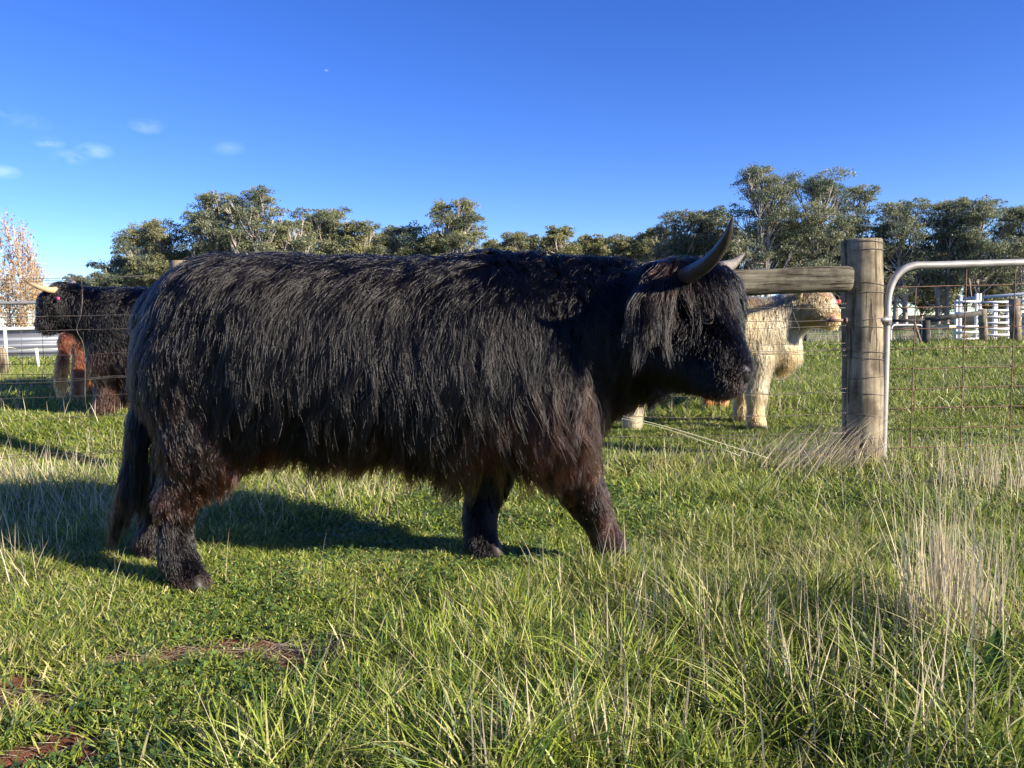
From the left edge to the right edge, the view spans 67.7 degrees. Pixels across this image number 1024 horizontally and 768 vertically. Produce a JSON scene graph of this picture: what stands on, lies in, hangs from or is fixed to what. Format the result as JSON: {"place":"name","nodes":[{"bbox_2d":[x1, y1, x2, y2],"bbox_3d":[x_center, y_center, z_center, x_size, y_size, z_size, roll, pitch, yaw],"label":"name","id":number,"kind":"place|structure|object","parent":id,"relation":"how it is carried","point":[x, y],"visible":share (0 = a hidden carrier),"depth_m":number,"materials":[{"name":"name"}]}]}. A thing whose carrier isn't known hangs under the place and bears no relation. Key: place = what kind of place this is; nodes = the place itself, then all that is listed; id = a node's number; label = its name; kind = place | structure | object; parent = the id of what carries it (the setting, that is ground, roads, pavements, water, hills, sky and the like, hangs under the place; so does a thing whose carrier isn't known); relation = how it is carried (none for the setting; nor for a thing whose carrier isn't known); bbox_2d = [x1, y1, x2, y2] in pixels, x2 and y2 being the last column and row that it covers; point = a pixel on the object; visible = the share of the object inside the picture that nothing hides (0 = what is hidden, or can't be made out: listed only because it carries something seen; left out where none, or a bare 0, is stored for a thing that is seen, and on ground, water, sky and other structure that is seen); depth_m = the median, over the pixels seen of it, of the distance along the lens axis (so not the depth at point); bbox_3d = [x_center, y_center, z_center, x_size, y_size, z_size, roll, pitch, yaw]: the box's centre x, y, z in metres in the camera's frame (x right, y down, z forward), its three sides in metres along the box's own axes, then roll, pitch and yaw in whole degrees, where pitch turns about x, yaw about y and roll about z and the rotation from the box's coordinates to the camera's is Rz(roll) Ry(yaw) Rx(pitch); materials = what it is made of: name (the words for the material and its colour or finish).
{"place":"outdoors","nodes":[
{"label":"outdoors","id":0,"kind":"place"},
{"bbox_2d":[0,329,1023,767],"bbox_3d":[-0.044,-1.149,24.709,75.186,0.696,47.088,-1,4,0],"label":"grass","id":1,"kind":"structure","parent":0,"point":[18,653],"depth_m":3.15,"materials":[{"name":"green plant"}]},
{"bbox_2d":[0,325,1023,767],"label":"dry grass","id":2,"kind":"structure","parent":0,"point":[942,583],"depth_m":2.32,"materials":[{"name":"beige plant"}]},
{"bbox_2d":[0,313,1023,767],"bbox_3d":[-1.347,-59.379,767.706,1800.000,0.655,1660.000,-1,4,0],"label":"ground","id":3,"kind":"structure","parent":0,"point":[62,745],"depth_m":2.35,"materials":[{"name":"brown soil"}]},
{"bbox_2d":[0,348,8,372],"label":"timber post","id":4,"kind":"object","parent":3,"relation":"on","point":[4,368],"visible":0.94,"depth_m":12.45,"materials":[{"name":"brown wood"}]},
{"bbox_2d":[0,240,18,325],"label":"poplar tree","id":5,"kind":"object","parent":3,"relation":"on","point":[3,261],"visible":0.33,"depth_m":52.10,"materials":[{"name":"orange plant"}]},
{"bbox_2d":[0,257,30,327],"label":"poplar tree","id":6,"kind":"object","parent":3,"relation":"on","point":[7,292],"visible":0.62,"depth_m":47.64,"materials":[{"name":"orange plant"}]},
{"bbox_2d":[0,207,44,325],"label":"poplar tree","id":7,"kind":"object","parent":3,"relation":"on","point":[24,259],"visible":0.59,"depth_m":51.48,"materials":[{"name":"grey plant"}]},
{"bbox_2d":[10,276,46,326],"bbox_3d":[-29.360,-4.279,46.807,2.043,4.644,2.460,-1,4,0],"label":"poplar tree","id":8,"kind":"object","parent":3,"relation":"on","point":[32,297],"visible":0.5,"depth_m":46.44,"materials":[{"name":"orange plant"}]},
{"bbox_2d":[0,327,56,368],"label":"white fence","id":9,"kind":"object","parent":3,"relation":"on","point":[7,347],"visible":0.76,"depth_m":13.96,"materials":[{"name":"paint"}]},
{"bbox_2d":[0,301,69,384],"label":"farm gate","id":10,"kind":"structure","parent":3,"relation":"on","point":[19,303],"depth_m":9.37,"materials":[{"name":"metal"}]},
{"bbox_2d":[0,329,71,357],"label":"iron shed","id":11,"kind":"structure","parent":3,"relation":"on","point":[29,341],"depth_m":23.95,"materials":[{"name":"grey metal"}]},
{"bbox_2d":[23,249,53,321],"bbox_3d":[-33.778,-6.063,54.725,2.257,6.980,2.173,-1,4,0],"label":"poplar tree","id":12,"kind":"object","parent":3,"relation":"on","point":[37,268],"visible":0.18,"depth_m":54.63,"materials":[{"name":"orange plant"}]},
{"bbox_2d":[50,332,93,403],"bbox_3d":[-5.059,-0.434,9.467,0.602,1.216,3.129,-3,5,-22],"label":"highland cow","id":13,"kind":"object","parent":3,"relation":"on","point":[66,345],"visible":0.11,"depth_m":8.05},
{"bbox_2d":[62,273,90,284],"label":"gum tree","id":14,"kind":"object","parent":3,"relation":"on","point":[75,277],"visible":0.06,"depth_m":98.15,"materials":[{"name":"green plant"}]},
{"bbox_2d":[24,279,148,418],"bbox_3d":[-3.401,-0.357,7.079,1.873,1.340,0.896,-1,4,0],"label":"highland cow","id":15,"kind":"object","parent":3,"relation":"on","point":[59,305],"visible":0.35,"depth_m":6.79},
{"bbox_2d":[82,255,145,286],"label":"gum tree","id":16,"kind":"object","parent":3,"relation":"on","point":[116,262],"visible":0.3,"depth_m":89.54,"materials":[{"name":"green plant"}]},
{"bbox_2d":[104,245,148,279],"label":"gum tree","id":17,"kind":"object","parent":3,"relation":"on","point":[116,253],"visible":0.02,"depth_m":105.29,"materials":[{"name":"green plant"}]},
{"bbox_2d":[100,217,199,287],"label":"gum tree","id":18,"kind":"object","parent":3,"relation":"on","point":[161,254],"visible":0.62,"depth_m":87.55,"materials":[{"name":"green plant"}]},
{"bbox_2d":[178,190,251,258],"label":"gum tree","id":19,"kind":"object","parent":3,"relation":"on","point":[208,222],"visible":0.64,"depth_m":85.21,"materials":[{"name":"green plant"}]},
{"bbox_2d":[215,184,289,254],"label":"gum tree","id":20,"kind":"object","parent":3,"relation":"on","point":[249,217],"visible":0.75,"depth_m":83.79,"materials":[{"name":"green plant"}]},
{"bbox_2d":[267,206,318,254],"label":"gum tree","id":21,"kind":"object","parent":3,"relation":"on","point":[287,242],"visible":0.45,"depth_m":86.08,"materials":[{"name":"green plant"}]},
{"bbox_2d":[293,236,322,254],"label":"gum tree","id":22,"kind":"object","parent":3,"relation":"on","point":[317,242],"depth_m":104.85,"materials":[{"name":"green plant"}]},
{"bbox_2d":[299,206,353,254],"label":"gum tree","id":23,"kind":"object","parent":3,"relation":"on","point":[326,228],"visible":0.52,"depth_m":89.42,"materials":[{"name":"green plant"}]},
{"bbox_2d":[337,219,389,255],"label":"gum tree","id":24,"kind":"object","parent":3,"relation":"on","point":[361,244],"visible":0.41,"depth_m":89.39,"materials":[{"name":"green plant"}]},
{"bbox_2d":[368,232,400,255],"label":"gum tree","id":25,"kind":"object","parent":3,"relation":"on","point":[374,238],"visible":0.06,"depth_m":104.56,"materials":[{"name":"green plant"}]},
{"bbox_2d":[375,220,434,256],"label":"gum tree","id":26,"kind":"object","parent":3,"relation":"on","point":[408,241],"visible":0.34,"depth_m":92.54,"materials":[{"name":"green plant"}]},
{"bbox_2d":[104,216,754,593],"bbox_3d":[-0.360,0.116,3.085,2.572,1.351,0.853,-1,5,10],"label":"highland cow","id":27,"kind":"object","parent":3,"relation":"on","point":[481,377],"visible":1,"depth_m":2.79},
{"bbox_2d":[0,238,884,467],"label":"wire fence","id":28,"kind":"object","parent":3,"relation":"on","point":[856,279],"visible":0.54,"depth_m":4.97,"materials":[{"name":"brown wood"}]},
{"bbox_2d":[622,418,739,455],"bbox_3d":[0.930,0.312,4.900,1.056,0.316,0.025,-1,5,5],"label":"cord","id":29,"kind":"object","parent":28,"relation":"attached to","point":[680,433],"visible":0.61,"depth_m":4.88,"materials":[{"name":"beige fabric"}]},
{"bbox_2d":[623,416,766,457],"bbox_3d":[1.014,0.313,4.875,1.228,0.346,0.036,-1,5,5],"label":"cord","id":30,"kind":"object","parent":28,"relation":"attached to","point":[696,435],"visible":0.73,"depth_m":4.85,"materials":[{"name":"beige fabric"}]},
{"bbox_2d":[415,196,488,255],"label":"gum tree","id":31,"kind":"object","parent":3,"relation":"on","point":[459,227],"visible":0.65,"depth_m":89.57,"materials":[{"name":"green plant"}]},
{"bbox_2d":[481,238,502,250],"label":"gum tree","id":32,"kind":"object","parent":3,"relation":"on","point":[492,244],"visible":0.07,"depth_m":102.55,"materials":[{"name":"green plant"}]},
{"bbox_2d":[0,436,1023,767],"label":"long grass","id":33,"kind":"structure","parent":3,"relation":"on","point":[546,726],"depth_m":1.96,"materials":[{"name":"green plant"}]},
{"bbox_2d":[0,473,1023,767],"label":"clover","id":34,"kind":"object","parent":3,"relation":"on","point":[246,631],"visible":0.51,"depth_m":2.89,"materials":[{"name":"green plant"}]},
{"bbox_2d":[496,230,540,252],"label":"gum tree","id":35,"kind":"object","parent":3,"relation":"on","point":[515,241],"visible":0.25,"depth_m":97.89,"materials":[{"name":"green plant"}]},
{"bbox_2d":[524,240,554,251],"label":"gum tree","id":36,"kind":"object","parent":3,"relation":"on","point":[535,246],"visible":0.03,"depth_m":102.50,"materials":[{"name":"green plant"}]},
{"bbox_2d":[530,224,586,255],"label":"gum tree","id":37,"kind":"object","parent":3,"relation":"on","point":[554,241],"visible":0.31,"depth_m":98.02,"materials":[{"name":"green plant"}]},
{"bbox_2d":[573,233,611,255],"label":"gum tree","id":38,"kind":"object","parent":3,"relation":"on","point":[595,246],"visible":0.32,"depth_m":99.42,"materials":[{"name":"green plant"}]},
{"bbox_2d":[601,234,647,263],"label":"gum tree","id":39,"kind":"object","parent":3,"relation":"on","point":[622,247],"visible":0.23,"depth_m":95.99,"materials":[{"name":"green plant"}]},
{"bbox_2d":[627,233,659,262],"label":"gum tree","id":40,"kind":"object","parent":3,"relation":"on","point":[630,237],"visible":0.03,"depth_m":106.02,"materials":[{"name":"green plant"}]},
{"bbox_2d":[633,225,673,261],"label":"gum tree","id":41,"kind":"object","parent":3,"relation":"on","point":[645,244],"visible":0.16,"depth_m":94.29,"materials":[{"name":"green plant"}]},
{"bbox_2d":[649,208,715,260],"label":"gum tree","id":42,"kind":"object","parent":3,"relation":"on","point":[683,244],"visible":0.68,"depth_m":81.90,"materials":[{"name":"green plant"}]},
{"bbox_2d":[701,397,729,410],"bbox_3d":[2.274,-0.092,8.534,0.372,0.786,1.581,0,5,15],"label":"highland calf","id":43,"kind":"object","parent":3,"relation":"on","point":[706,402],"visible":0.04,"depth_m":8.20},
{"bbox_2d":[691,205,743,261],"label":"gum tree","id":44,"kind":"object","parent":3,"relation":"on","point":[713,220],"visible":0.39,"depth_m":81.48,"materials":[{"name":"green plant"}]},
{"bbox_2d":[614,292,840,429],"bbox_3d":[1.795,-0.237,6.908,2.181,1.334,0.874,0,5,12],"label":"highland cow","id":45,"kind":"object","parent":3,"relation":"on","point":[749,407],"visible":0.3,"depth_m":6.64},
{"bbox_2d":[720,227,771,296],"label":"gum tree","id":46,"kind":"object","parent":3,"relation":"on","point":[732,255],"visible":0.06,"depth_m":84.97,"materials":[{"name":"green plant"}]},
{"bbox_2d":[721,161,808,296],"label":"gum tree","id":47,"kind":"object","parent":3,"relation":"on","point":[769,211],"visible":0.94,"depth_m":73.93,"materials":[{"name":"green plant"}]},
{"bbox_2d":[743,220,816,268],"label":"gum tree","id":48,"kind":"object","parent":3,"relation":"on","point":[805,260],"visible":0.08,"depth_m":85.01,"materials":[{"name":"green plant"}]},
{"bbox_2d":[771,167,877,300],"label":"gum tree","id":49,"kind":"object","parent":3,"relation":"on","point":[822,193],"visible":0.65,"depth_m":73.58,"materials":[{"name":"green plant"}]},
{"bbox_2d":[808,231,862,310],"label":"gum tree","id":50,"kind":"object","parent":3,"relation":"on","point":[835,297],"visible":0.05,"depth_m":87.78,"materials":[{"name":"green plant"}]},
{"bbox_2d":[824,182,896,264],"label":"gum tree","id":51,"kind":"object","parent":3,"relation":"on","point":[859,193],"visible":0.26,"depth_m":75.90,"materials":[{"name":"green plant"}]},
{"bbox_2d":[803,310,981,343],"bbox_3d":[13.471,-1.862,26.234,5.614,1.194,3.610,-1,4,0],"label":"rail fence","id":52,"kind":"object","parent":3,"relation":"on","point":[924,334],"visible":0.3,"depth_m":25.03,"materials":[{"name":"brown wood"}]},
{"bbox_2d":[890,324,921,339],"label":"gate","id":53,"kind":"structure","parent":52,"relation":"attached to","point":[901,325],"depth_m":26.43,"materials":[{"name":"white metal"}]},
{"bbox_2d":[883,240,922,311],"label":"gum tree","id":54,"kind":"object","parent":3,"relation":"on","point":[892,253],"visible":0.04,"depth_m":84.55,"materials":[{"name":"green plant"}]},
{"bbox_2d":[866,197,950,323],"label":"gum tree","id":55,"kind":"object","parent":3,"relation":"on","point":[899,229],"visible":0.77,"depth_m":72.83,"materials":[{"name":"green plant"}]},
{"bbox_2d":[906,244,964,322],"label":"gum tree","id":56,"kind":"object","parent":3,"relation":"on","point":[920,301],"visible":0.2,"depth_m":85.54,"materials":[{"name":"green plant"}]},
{"bbox_2d":[905,196,974,323],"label":"gum tree","id":57,"kind":"object","parent":3,"relation":"on","point":[948,214],"visible":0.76,"depth_m":72.92,"materials":[{"name":"green plant"}]},
{"bbox_2d":[881,259,1023,464],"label":"farm gate","id":58,"kind":"structure","parent":3,"relation":"on","point":[897,274],"depth_m":5.01,"materials":[{"name":"metal"}]},
{"bbox_2d":[899,628,1023,707],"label":"dock plant","id":59,"kind":"object","parent":3,"relation":"on","point":[995,635],"visible":0.35,"depth_m":1.93,"materials":[{"name":"green plant"}]},
{"bbox_2d":[940,243,1004,321],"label":"gum tree","id":60,"kind":"object","parent":3,"relation":"on","point":[993,291],"visible":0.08,"depth_m":86.27,"materials":[{"name":"green plant"}]},
{"bbox_2d":[941,194,1022,304],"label":"gum tree","id":61,"kind":"object","parent":3,"relation":"on","point":[982,212],"visible":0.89,"depth_m":70.40,"materials":[{"name":"green plant"}]},
{"bbox_2d":[978,309,987,341],"bbox_3d":[15.647,-1.863,25.360,0.340,1.254,0.260,-1,4,0],"label":"timber post","id":62,"kind":"object","parent":3,"relation":"on","point":[982,322],"visible":0.66,"depth_m":25.26,"materials":[{"name":"brown wood"}]},
{"bbox_2d":[954,292,1023,340],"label":"cattle yard","id":63,"kind":"structure","parent":3,"relation":"on","point":[977,298],"depth_m":26.96,"materials":[{"name":"white paint"}]},
{"bbox_2d":[964,246,1023,320],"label":"gum tree","id":64,"kind":"object","parent":3,"relation":"on","point":[1005,289],"visible":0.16,"depth_m":86.00,"materials":[{"name":"green plant"}]},
{"bbox_2d":[974,204,1023,320],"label":"gum tree","id":65,"kind":"object","parent":3,"relation":"on","point":[1018,236],"visible":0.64,"depth_m":70.85,"materials":[{"name":"green plant"}]},
{"bbox_2d":[1008,298,1021,341],"bbox_3d":[16.700,-2.050,25.347,0.430,1.584,0.340,-1,4,0],"label":"timber post","id":66,"kind":"object","parent":3,"relation":"on","point":[1017,331],"visible":0.66,"depth_m":25.22,"materials":[{"name":"brown wood"}]},
{"bbox_2d":[0,0,1023,327],"label":"sky","id":67,"kind":"structure","parent":0,"point":[607,118],"materials":[{"name":"blue"}]}
]}

